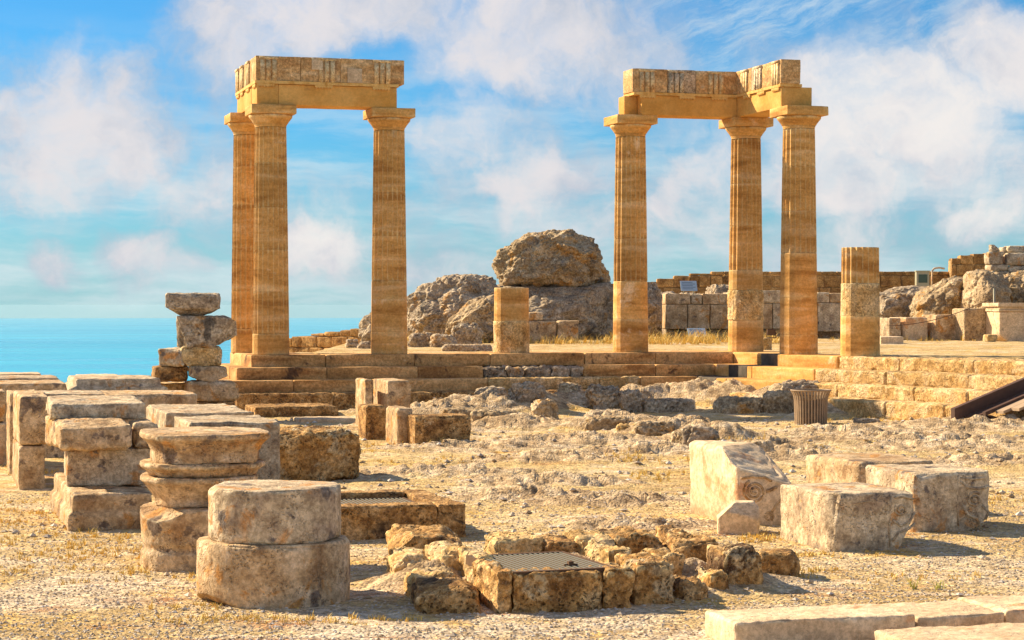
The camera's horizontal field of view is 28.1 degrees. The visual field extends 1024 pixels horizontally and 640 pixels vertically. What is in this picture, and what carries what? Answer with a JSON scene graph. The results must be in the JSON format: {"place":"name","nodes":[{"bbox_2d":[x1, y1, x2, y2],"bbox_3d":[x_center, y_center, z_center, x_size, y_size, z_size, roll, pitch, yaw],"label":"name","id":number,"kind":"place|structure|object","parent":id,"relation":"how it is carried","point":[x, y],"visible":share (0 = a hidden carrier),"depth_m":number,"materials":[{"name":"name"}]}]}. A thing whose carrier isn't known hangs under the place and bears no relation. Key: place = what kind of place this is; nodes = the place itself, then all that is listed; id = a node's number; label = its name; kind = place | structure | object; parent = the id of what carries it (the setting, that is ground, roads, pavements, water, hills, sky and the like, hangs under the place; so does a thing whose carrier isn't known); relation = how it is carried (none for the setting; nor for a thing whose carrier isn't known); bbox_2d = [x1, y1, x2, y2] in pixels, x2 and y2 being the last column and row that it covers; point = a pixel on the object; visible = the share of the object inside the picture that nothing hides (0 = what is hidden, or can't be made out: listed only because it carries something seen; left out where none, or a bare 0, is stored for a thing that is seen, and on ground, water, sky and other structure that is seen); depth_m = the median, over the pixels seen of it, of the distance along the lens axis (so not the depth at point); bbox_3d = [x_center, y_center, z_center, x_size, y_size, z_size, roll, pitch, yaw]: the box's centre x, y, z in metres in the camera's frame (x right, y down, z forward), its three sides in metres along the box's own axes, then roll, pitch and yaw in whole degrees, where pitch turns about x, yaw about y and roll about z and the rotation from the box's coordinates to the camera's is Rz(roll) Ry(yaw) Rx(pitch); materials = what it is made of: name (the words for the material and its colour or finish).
{"place":"outdoors","nodes":[
{"label":"outdoors","id":0,"kind":"place"},
{"bbox_2d":[128,419,157,448],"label":"limestone block","id":1,"kind":"object","parent":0,"point":[137,426],"depth_m":19.15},
{"bbox_2d":[0,318,361,382],"bbox_3d":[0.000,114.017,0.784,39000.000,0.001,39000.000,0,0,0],"label":"sea","id":2,"kind":"structure","parent":0,"point":[62,349],"depth_m":6383.87,"materials":[{"name":"liquid"}]},
{"bbox_2d":[0,337,1023,639],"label":"ground","id":3,"kind":"structure","parent":0,"point":[536,463],"depth_m":20.62,"materials":[{"name":"gravel"}]},
{"bbox_2d":[0,421,6,463],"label":"limestone block","id":4,"kind":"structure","parent":3,"relation":"on","point":[3,456],"depth_m":25.94,"materials":[{"name":"stone"}]},
{"bbox_2d":[6,389,35,473],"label":"limestone block","id":5,"kind":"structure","parent":3,"relation":"on","point":[9,419],"depth_m":24.54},
{"bbox_2d":[12,439,45,489],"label":"limestone block","id":6,"kind":"object","parent":3,"relation":"on","point":[28,463],"depth_m":22.58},
{"bbox_2d":[13,390,48,444],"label":"limestone block","id":7,"kind":"object","parent":6,"relation":"on","point":[30,414],"depth_m":22.56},
{"bbox_2d":[0,375,58,379],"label":"limestone slab","id":8,"kind":"structure","parent":3,"relation":"on","point":[27,377],"depth_m":36.13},
{"bbox_2d":[0,380,66,438],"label":"limestone slab","id":9,"kind":"structure","parent":3,"relation":"on","point":[37,385],"depth_m":31.43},
{"bbox_2d":[41,390,104,457],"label":"limestone slab","id":10,"kind":"structure","parent":3,"relation":"on","point":[52,451],"depth_m":27.13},
{"bbox_2d":[50,472,151,530],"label":"limestone block","id":11,"kind":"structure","parent":3,"relation":"on","point":[99,507],"depth_m":18.38,"materials":[{"name":"stone"}]},
{"bbox_2d":[64,446,149,486],"bbox_3d":[-3.920,1.371,19.902,0.842,0.380,1.622,0,0,-13],"label":"limestone block","id":12,"kind":"object","parent":11,"relation":"on","point":[104,468],"depth_m":19.11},
{"bbox_2d":[45,416,131,451],"bbox_3d":[-4.040,1.066,19.478,0.681,0.302,1.322,0,0,-19],"label":"limestone block","id":13,"kind":"object","parent":12,"relation":"on","point":[90,434],"depth_m":18.92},
{"bbox_2d":[46,395,144,419],"bbox_3d":[-4.149,0.862,20.334,0.906,0.181,1.820,0,0,-14],"label":"limestone block","id":14,"kind":"object","parent":13,"relation":"on","point":[125,407],"depth_m":19.52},
{"bbox_2d":[65,375,167,390],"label":"limestone slab","id":15,"kind":"structure","parent":3,"relation":"on","point":[113,382],"depth_m":33.37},
{"bbox_2d":[101,390,196,422],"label":"limestone slab","id":16,"kind":"structure","parent":3,"relation":"on","point":[151,397],"depth_m":27.48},
{"bbox_2d":[161,382,184,390],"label":"heaped stone","id":17,"kind":"object","parent":3,"relation":"on","point":[174,385],"visible":0.09,"depth_m":36.51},
{"bbox_2d":[151,365,188,381],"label":"heaped stone","id":18,"kind":"object","parent":17,"relation":"on","point":[169,374],"visible":0.82,"depth_m":36.12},
{"bbox_2d":[158,347,186,366],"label":"heaped stone","id":19,"kind":"object","parent":18,"relation":"on","point":[170,356],"visible":0.78,"depth_m":36.06,"materials":[{"name":"grey stone"}]},
{"bbox_2d":[140,502,207,571],"bbox_3d":[-2.449,1.694,15.995,0.899,0.513,0.855,0,0,-16],"label":"moulded base","id":20,"kind":"object","parent":3,"relation":"on","point":[170,537],"visible":0.48,"depth_m":15.59,"materials":[{"name":"stone"}]},
{"bbox_2d":[140,472,257,507],"bbox_3d":[-2.454,1.326,16.069,0.914,0.248,0.903,0,0,-16],"label":"moulded base","id":21,"kind":"object","parent":20,"relation":"on","point":[179,492],"visible":0.52,"depth_m":15.70,"materials":[{"name":"stone"}]},
{"bbox_2d":[140,458,265,477],"bbox_3d":[-2.432,1.156,16.086,0.978,0.121,0.934,0,0,-16],"label":"moulded base","id":22,"kind":"object","parent":21,"relation":"on","point":[150,466],"visible":0.73,"depth_m":15.70,"materials":[{"name":"stone"}]},
{"bbox_2d":[139,426,270,464],"bbox_3d":[-2.424,0.988,16.148,1.008,0.244,1.155,0,0,-16],"label":"moulded base","id":23,"kind":"object","parent":22,"relation":"on","point":[196,445],"visible":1,"depth_m":15.70,"materials":[{"name":"stone"}]},
{"bbox_2d":[146,403,253,427],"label":"limestone slab","id":24,"kind":"structure","parent":3,"relation":"on","point":[161,415],"depth_m":24.41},
{"bbox_2d":[197,400,234,404],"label":"heaped stone","id":25,"kind":"object","parent":3,"relation":"on","point":[220,402],"visible":0.11,"depth_m":35.98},
{"bbox_2d":[184,379,238,401],"bbox_3d":[-5.338,1.252,36.313,0.905,0.385,0.839,0,0,-16],"label":"heaped stone","id":26,"kind":"object","parent":25,"relation":"on","point":[224,390],"visible":0.81,"depth_m":35.95,"materials":[{"name":"stone"}]},
{"bbox_2d":[188,366,227,381],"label":"heaped stone","id":27,"kind":"object","parent":26,"relation":"on","point":[209,373],"visible":0.98,"depth_m":36.00,"materials":[{"name":"stone"}]},
{"bbox_2d":[180,346,221,366],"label":"heaped stone","id":28,"kind":"object","parent":27,"relation":"on","point":[199,356],"visible":0.84,"depth_m":36.09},
{"bbox_2d":[176,315,236,348],"bbox_3d":[-5.438,0.219,36.473,1.071,0.611,0.836,0,0,-8],"label":"heaped stone","id":29,"kind":"object","parent":28,"relation":"on","point":[206,331],"visible":0.98,"depth_m":36.08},
{"bbox_2d":[165,292,220,315],"bbox_3d":[-5.673,-0.267,36.442,0.976,0.446,0.784,0,0,-8],"label":"heaped stone","id":30,"kind":"object","parent":29,"relation":"on","point":[187,304],"visible":0.94,"depth_m":36.09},
{"bbox_2d":[174,415,279,479],"bbox_3d":[-3.010,1.481,21.563,0.958,0.910,1.325,0,0,-16],"label":"limestone slab","id":31,"kind":"object","parent":3,"relation":"on","point":[269,452],"depth_m":21.05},
{"bbox_2d":[196,535,349,608],"bbox_3d":[-1.641,1.724,14.102,1.054,0.468,1.051,0,0,0],"label":"column drum","id":32,"kind":"object","parent":3,"relation":"on","point":[247,576],"depth_m":13.65,"materials":[{"name":"stone"}]},
{"bbox_2d":[208,480,340,544],"bbox_3d":[-1.630,1.316,14.079,0.912,0.380,0.907,0,0,0],"label":"column drum","id":33,"kind":"object","parent":32,"relation":"on","point":[271,512],"depth_m":13.71,"materials":[{"name":"grey stone"}]},
{"bbox_2d":[245,403,337,417],"bbox_3d":[-4.083,1.691,37.789,1.580,0.291,1.328,0,0,-16],"label":"slab","id":34,"kind":"object","parent":3,"relation":"on","point":[292,409],"depth_m":37.24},
{"bbox_2d":[280,425,360,480],"bbox_3d":[-2.430,1.594,24.067,1.225,0.693,0.879,0,0,-16],"label":"rough block","id":35,"kind":"object","parent":3,"relation":"on","point":[317,453],"depth_m":23.72,"materials":[{"name":"stone"}]},
{"bbox_2d":[293,416,355,422],"bbox_3d":[-3.291,1.770,35.856,0.980,0.145,0.811,0,0,-16],"label":"slab","id":36,"kind":"object","parent":3,"relation":"on","point":[330,419],"depth_m":35.55,"materials":[{"name":"stone"}]},
{"bbox_2d":[289,328,360,352],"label":"boundary wall","id":37,"kind":"structure","parent":3,"relation":"on","point":[318,342],"depth_m":54.02,"materials":[{"name":"brown stone"}]},
{"bbox_2d":[355,378,371,424],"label":"standing block","id":38,"kind":"object","parent":3,"relation":"on","point":[363,394],"depth_m":33.02,"materials":[{"name":"stone"}]},
{"bbox_2d":[358,312,370,341],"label":"thin rock","id":39,"kind":"object","parent":3,"relation":"on","point":[364,333],"visible":0.21,"depth_m":52.23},
{"bbox_2d":[358,404,385,439],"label":"standing block","id":40,"kind":"object","parent":3,"relation":"on","point":[372,422],"depth_m":31.00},
{"bbox_2d":[373,378,410,407],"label":"standing block","id":41,"kind":"object","parent":3,"relation":"on","point":[387,392],"depth_m":32.80,"materials":[{"name":"stone"}]},
{"bbox_2d":[385,406,411,443],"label":"standing block","id":42,"kind":"object","parent":3,"relation":"on","point":[396,425],"depth_m":29.72,"materials":[{"name":"stone"}]},
{"bbox_2d":[341,489,465,540],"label":"drain kerb","id":43,"kind":"structure","parent":3,"relation":"on","point":[365,521],"depth_m":17.88,"materials":[{"name":"stone"}]},
{"bbox_2d":[341,497,414,504],"bbox_3d":[-1.370,1.806,18.498,1.020,0.303,0.980,0,0,-16],"label":"drain grate","id":44,"kind":"object","parent":43,"relation":"in","point":[372,500],"visible":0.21,"depth_m":18.81,"materials":[{"name":"stone"}]},
{"bbox_2d":[407,332,432,346],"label":"platform rock","id":45,"kind":"object","parent":3,"relation":"on","point":[419,339],"visible":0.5,"depth_m":49.52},
{"bbox_2d":[385,524,461,555],"bbox_3d":[-0.693,1.806,16.260,0.605,0.320,0.789,0,0,-6],"label":"rough rock","id":46,"kind":"object","parent":3,"relation":"on","point":[398,536],"visible":0.45,"depth_m":16.10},
{"bbox_2d":[407,413,470,443],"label":"standing block","id":47,"kind":"object","parent":3,"relation":"on","point":[422,428],"depth_m":29.39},
{"bbox_2d":[429,333,457,346],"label":"platform rock","id":48,"kind":"object","parent":3,"relation":"on","point":[439,340],"visible":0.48,"depth_m":49.03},
{"bbox_2d":[411,577,480,613],"bbox_3d":[-0.445,1.866,13.700,0.454,0.274,0.633,0,0,-8],"label":"rough rock","id":49,"kind":"object","parent":3,"relation":"on","point":[451,595],"visible":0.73,"depth_m":13.43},
{"bbox_2d":[407,274,497,336],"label":"side rock","id":50,"kind":"object","parent":3,"relation":"on","point":[436,305],"visible":0.51,"depth_m":57.06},
{"bbox_2d":[441,344,491,350],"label":"platform rock","id":51,"kind":"object","parent":3,"relation":"on","point":[466,347],"visible":0.49,"depth_m":45.52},
{"bbox_2d":[451,322,482,343],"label":"platform rock","id":52,"kind":"object","parent":3,"relation":"on","point":[466,333],"visible":0.54,"depth_m":50.03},
{"bbox_2d":[445,294,493,342],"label":"slope rock","id":53,"kind":"object","parent":3,"relation":"on","point":[479,311],"visible":0.48,"depth_m":53.73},
{"bbox_2d":[470,408,517,421],"bbox_3d":[-0.261,1.698,33.543,0.852,0.483,0.693,0,0,-2],"label":"bedrock lump","id":54,"kind":"object","parent":3,"relation":"on","point":[478,414],"visible":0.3,"depth_m":33.32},
{"bbox_2d":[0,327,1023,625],"bbox_3d":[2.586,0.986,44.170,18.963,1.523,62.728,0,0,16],"label":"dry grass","id":55,"kind":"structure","parent":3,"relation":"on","point":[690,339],"depth_m":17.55,"materials":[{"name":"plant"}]},
{"bbox_2d":[508,381,546,402],"bbox_3d":[0.294,1.530,38.336,0.756,0.785,0.612,0,0,-8],"label":"bedrock lump","id":56,"kind":"object","parent":3,"relation":"on","point":[529,391],"visible":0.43,"depth_m":38.14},
{"bbox_2d":[466,551,615,581],"bbox_3d":[0.185,1.792,14.038,0.730,0.328,0.970,0,0,-20],"label":"drain grate","id":57,"kind":"object","parent":3,"relation":"on","point":[559,561],"visible":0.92,"depth_m":14.04,"materials":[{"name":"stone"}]},
{"bbox_2d":[529,321,556,342],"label":"cut block","id":58,"kind":"object","parent":3,"relation":"on","point":[539,329],"depth_m":54.02,"materials":[{"name":"stone"}]},
{"bbox_2d":[531,398,558,418],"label":"bedrock lump","id":59,"kind":"object","parent":3,"relation":"on","point":[548,407],"visible":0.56,"depth_m":36.26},
{"bbox_2d":[497,282,612,338],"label":"base rock","id":60,"kind":"object","parent":3,"relation":"on","point":[589,308],"visible":0.42,"depth_m":58.19,"materials":[{"name":"stone"}]},
{"bbox_2d":[491,229,610,287],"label":"great boulder","id":61,"kind":"object","parent":60,"relation":"on","point":[564,258],"visible":0.87,"depth_m":58.48,"materials":[{"name":"stone"}]},
{"bbox_2d":[385,524,728,613],"bbox_3d":[0.359,1.791,14.878,2.463,0.435,2.723,0,0,-11],"label":"stone pit","id":62,"kind":"object","parent":3,"relation":"on","point":[648,565],"visible":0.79,"depth_m":13.98,"materials":[{"name":"stone"}]},
{"bbox_2d":[556,320,578,342],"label":"cut block","id":63,"kind":"object","parent":3,"relation":"on","point":[567,328],"depth_m":54.02,"materials":[{"name":"stone"}]},
{"bbox_2d":[585,384,620,409],"bbox_3d":[1.774,1.550,38.931,0.755,0.684,0.558,0,0,-17],"label":"bedrock lump","id":64,"kind":"object","parent":3,"relation":"on","point":[599,396],"visible":0.66,"depth_m":38.73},
{"bbox_2d":[582,415,630,430],"bbox_3d":[1.498,1.725,32.496,0.786,0.427,0.645,0,0,1],"label":"bedrock lump","id":65,"kind":"object","parent":3,"relation":"on","point":[597,423],"visible":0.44,"depth_m":32.22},
{"bbox_2d":[196,350,1023,420],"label":"stepped platform","id":66,"kind":"structure","parent":3,"relation":"on","point":[899,387],"depth_m":40.61,"materials":[{"name":"stone"}]},
{"bbox_2d":[224,112,254,352],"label":"doric column","id":67,"kind":"structure","parent":66,"relation":"on","point":[241,126],"depth_m":42.78,"materials":[{"name":"stone"}]},
{"bbox_2d":[245,103,296,354],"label":"doric column","id":68,"kind":"structure","parent":66,"relation":"on","point":[270,328],"depth_m":40.94,"materials":[{"name":"stone"}]},
{"bbox_2d":[235,55,403,112],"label":"temple beam","id":69,"kind":"structure","parent":68,"relation":"on","point":[329,83],"depth_m":41.24,"materials":[{"name":"stone"}]},
{"bbox_2d":[363,107,414,353],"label":"doric column","id":70,"kind":"structure","parent":66,"relation":"on","point":[389,305],"depth_m":41.70,"materials":[{"name":"stone"}]},
{"bbox_2d":[493,288,529,352],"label":"column stump","id":71,"kind":"object","parent":66,"relation":"on","point":[511,322],"visible":1,"depth_m":42.48,"materials":[{"name":"stone"}]},
{"bbox_2d":[604,114,657,351],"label":"doric column","id":72,"kind":"structure","parent":66,"relation":"on","point":[630,306],"depth_m":43.20,"materials":[{"name":"stone"}]},
{"bbox_2d":[719,117,773,351],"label":"doric column","id":73,"kind":"structure","parent":66,"relation":"on","point":[745,302],"depth_m":43.80,"materials":[{"name":"stone"}]},
{"bbox_2d":[770,105,828,354],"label":"doric column","id":74,"kind":"structure","parent":66,"relation":"on","point":[798,308],"depth_m":41.25,"materials":[{"name":"stone"}]},
{"bbox_2d":[619,59,811,119],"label":"temple beam","id":75,"kind":"structure","parent":74,"relation":"on","point":[760,91],"depth_m":43.19,"materials":[{"name":"stone"}]},
{"bbox_2d":[840,247,879,356],"bbox_3d":[6.800,-0.355,39.998,0.771,2.120,0.770,0,0,-16],"label":"column stump","id":76,"kind":"object","parent":66,"relation":"on","point":[860,316],"visible":0.99,"depth_m":39.68,"materials":[{"name":"stone"}]},
{"bbox_2d":[619,389,641,412],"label":"bedrock lump","id":77,"kind":"object","parent":3,"relation":"on","point":[630,401],"visible":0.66,"depth_m":38.47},
{"bbox_2d":[634,420,673,435],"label":"bedrock lump","id":78,"kind":"object","parent":3,"relation":"on","point":[653,428],"visible":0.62,"depth_m":30.83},
{"bbox_2d":[647,282,661,336],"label":"wall rock","id":79,"kind":"object","parent":3,"relation":"on","point":[654,311],"depth_m":62.08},
{"bbox_2d":[641,397,695,412],"bbox_3d":[2.930,1.685,39.087,1.050,0.416,0.815,0,0,-11],"label":"bedrock lump","id":80,"kind":"object","parent":3,"relation":"on","point":[663,405],"visible":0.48,"depth_m":38.72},
{"bbox_2d":[681,425,719,445],"bbox_3d":[2.639,1.722,28.831,0.540,0.488,0.450,0,0,-6],"label":"bedrock lump","id":81,"kind":"object","parent":3,"relation":"on","point":[689,433],"visible":0.54,"depth_m":28.68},
{"bbox_2d":[706,542,763,584],"bbox_3d":[1.590,1.799,14.582,0.370,0.418,0.384,0,0,-14],"label":"rough rock","id":82,"kind":"object","parent":3,"relation":"on","point":[739,563],"visible":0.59,"depth_m":14.43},
{"bbox_2d":[711,395,763,413],"bbox_3d":[4.245,1.659,38.248,1.008,0.497,0.817,0,0,16],"label":"bedrock lump","id":83,"kind":"object","parent":3,"relation":"on","point":[735,404],"visible":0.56,"depth_m":37.92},
{"bbox_2d":[717,500,759,534],"bbox_3d":[2.000,1.760,18.104,0.374,0.318,0.308,0,0,4],"label":"stone","id":84,"kind":"object","parent":3,"relation":"on","point":[738,517],"visible":0.82,"depth_m":17.96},
{"bbox_2d":[689,440,790,524],"bbox_3d":[2.147,1.552,19.366,0.594,0.768,1.274,0,0,-16],"label":"carved block","id":85,"kind":"object","parent":3,"relation":"on","point":[724,474],"depth_m":19.08,"materials":[{"name":"stone"}]},
{"bbox_2d":[661,290,840,337],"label":"ashlar wall","id":86,"kind":"structure","parent":3,"relation":"on","point":[707,311],"depth_m":60.00,"materials":[{"name":"stone"}]},
{"bbox_2d":[762,390,793,413],"bbox_3d":[4.938,1.609,37.931,0.662,0.629,0.551,0,0,19],"label":"bedrock lump","id":87,"kind":"object","parent":3,"relation":"on","point":[777,401],"visible":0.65,"depth_m":37.70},
{"bbox_2d":[758,548,800,576],"bbox_3d":[1.974,1.845,15.222,0.339,0.296,0.432,0,0,8],"label":"rough rock","id":88,"kind":"object","parent":3,"relation":"on","point":[786,562],"visible":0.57,"depth_m":15.03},
{"bbox_2d":[612,271,948,293],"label":"boundary wall","id":89,"kind":"structure","parent":3,"relation":"on","point":[829,281],"depth_m":74.70,"materials":[{"name":"brown stone"}]},
{"bbox_2d":[776,379,820,391],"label":"bedrock lump","id":90,"kind":"object","parent":3,"relation":"on","point":[788,384],"visible":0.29,"depth_m":38.59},
{"bbox_2d":[705,604,914,639],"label":"kerb slab","id":91,"kind":"structure","parent":3,"relation":"on","point":[848,622],"depth_m":12.29,"materials":[{"name":"stone"}]},
{"bbox_2d":[790,389,830,424],"bbox_3d":[5.072,1.470,34.764,0.697,0.582,0.698,0,0,0],"label":"litter bin","id":92,"kind":"object","parent":3,"relation":"on","point":[810,406],"visible":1,"depth_m":34.54,"materials":[{"name":"metal"}]},
{"bbox_2d":[780,482,915,551],"bbox_3d":[2.823,1.677,17.281,0.801,0.547,1.068,0,0,-16],"label":"carved block","id":93,"kind":"object","parent":3,"relation":"on","point":[845,516],"depth_m":16.83,"materials":[{"name":"grey stone"}]},
{"bbox_2d":[806,453,933,482],"bbox_3d":[3.580,1.641,20.435,0.893,0.570,1.264,0,0,-16],"label":"carved block","id":94,"kind":"object","parent":3,"relation":"on","point":[837,468],"depth_m":20.25,"materials":[{"name":"stone"}]},
{"bbox_2d":[880,318,900,335],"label":"row block","id":95,"kind":"object","parent":3,"relation":"on","point":[886,329],"depth_m":57.10,"materials":[{"name":"grey stone"}]},
{"bbox_2d":[879,291,914,317],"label":"dark rock","id":96,"kind":"object","parent":3,"relation":"on","point":[892,304],"visible":0.23,"depth_m":62.11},
{"bbox_2d":[890,317,927,339],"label":"row block","id":97,"kind":"object","parent":3,"relation":"on","point":[912,331],"depth_m":57.12,"materials":[{"name":"stone"}]},
{"bbox_2d":[865,464,989,531],"bbox_3d":[3.821,1.642,18.716,0.879,0.600,1.025,0,0,-16],"label":"carved block","id":98,"kind":"object","parent":3,"relation":"on","point":[950,498],"depth_m":18.25,"materials":[{"name":"grey stone"}]},
{"bbox_2d":[907,275,962,316],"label":"light rock","id":99,"kind":"object","parent":3,"relation":"on","point":[942,297],"visible":0.69,"depth_m":60.39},
{"bbox_2d":[922,314,954,339],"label":"row block","id":100,"kind":"object","parent":3,"relation":"on","point":[942,328],"depth_m":57.10,"materials":[{"name":"stone"}]},
{"bbox_2d":[880,600,1003,626],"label":"kerb slab","id":101,"kind":"structure","parent":3,"relation":"on","point":[955,613],"depth_m":12.66,"materials":[{"name":"stone"}]},
{"bbox_2d":[874,623,1023,639],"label":"kerb slab","id":102,"kind":"structure","parent":3,"relation":"on","point":[1002,631],"depth_m":12.08,"materials":[{"name":"stone"}]},
{"bbox_2d":[948,253,984,277],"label":"boundary wall","id":103,"kind":"structure","parent":3,"relation":"on","point":[960,265],"depth_m":74.29,"materials":[{"name":"brown stone"}]},
{"bbox_2d":[952,308,985,340],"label":"row block","id":104,"kind":"object","parent":3,"relation":"on","point":[970,323],"depth_m":56.58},
{"bbox_2d":[960,269,1011,307],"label":"lichen rock","id":105,"kind":"object","parent":3,"relation":"on","point":[979,285],"visible":0.66,"depth_m":58.95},
{"bbox_2d":[951,377,1023,418],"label":"wooden ramp","id":106,"kind":"structure","parent":3,"relation":"on","point":[1005,398],"depth_m":33.55,"materials":[{"name":"brown wood"}]},
{"bbox_2d":[957,595,1023,622],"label":"kerb slab","id":107,"kind":"structure","parent":3,"relation":"on","point":[1011,607],"depth_m":12.94,"materials":[{"name":"stone"}]},
{"bbox_2d":[982,303,1023,341],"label":"pedestal block","id":108,"kind":"object","parent":3,"relation":"on","point":[1005,322],"depth_m":55.55,"materials":[{"name":"stone"}]},
{"bbox_2d":[992,268,1023,274],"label":"rock","id":109,"kind":"object","parent":3,"relation":"on","point":[1007,272],"visible":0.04,"depth_m":62.92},
{"bbox_2d":[1008,266,1023,271],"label":"stacked stone","id":110,"kind":"object","parent":109,"relation":"on","point":[1013,268],"visible":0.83,"depth_m":63.02,"materials":[{"name":"grey stone"}]},
{"bbox_2d":[1003,252,1023,265],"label":"stacked stone","id":111,"kind":"object","parent":110,"relation":"on","point":[1013,259],"visible":1,"depth_m":63.02,"materials":[{"name":"grey stone"}]},
{"bbox_2d":[1003,270,1023,302],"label":"edge rock","id":112,"kind":"object","parent":3,"relation":"on","point":[1015,280],"visible":0.3,"depth_m":59.97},
{"bbox_2d":[0,0,1023,317],"label":"sky","id":113,"kind":"structure","parent":0,"point":[116,145],"materials":[{"name":"blue"}]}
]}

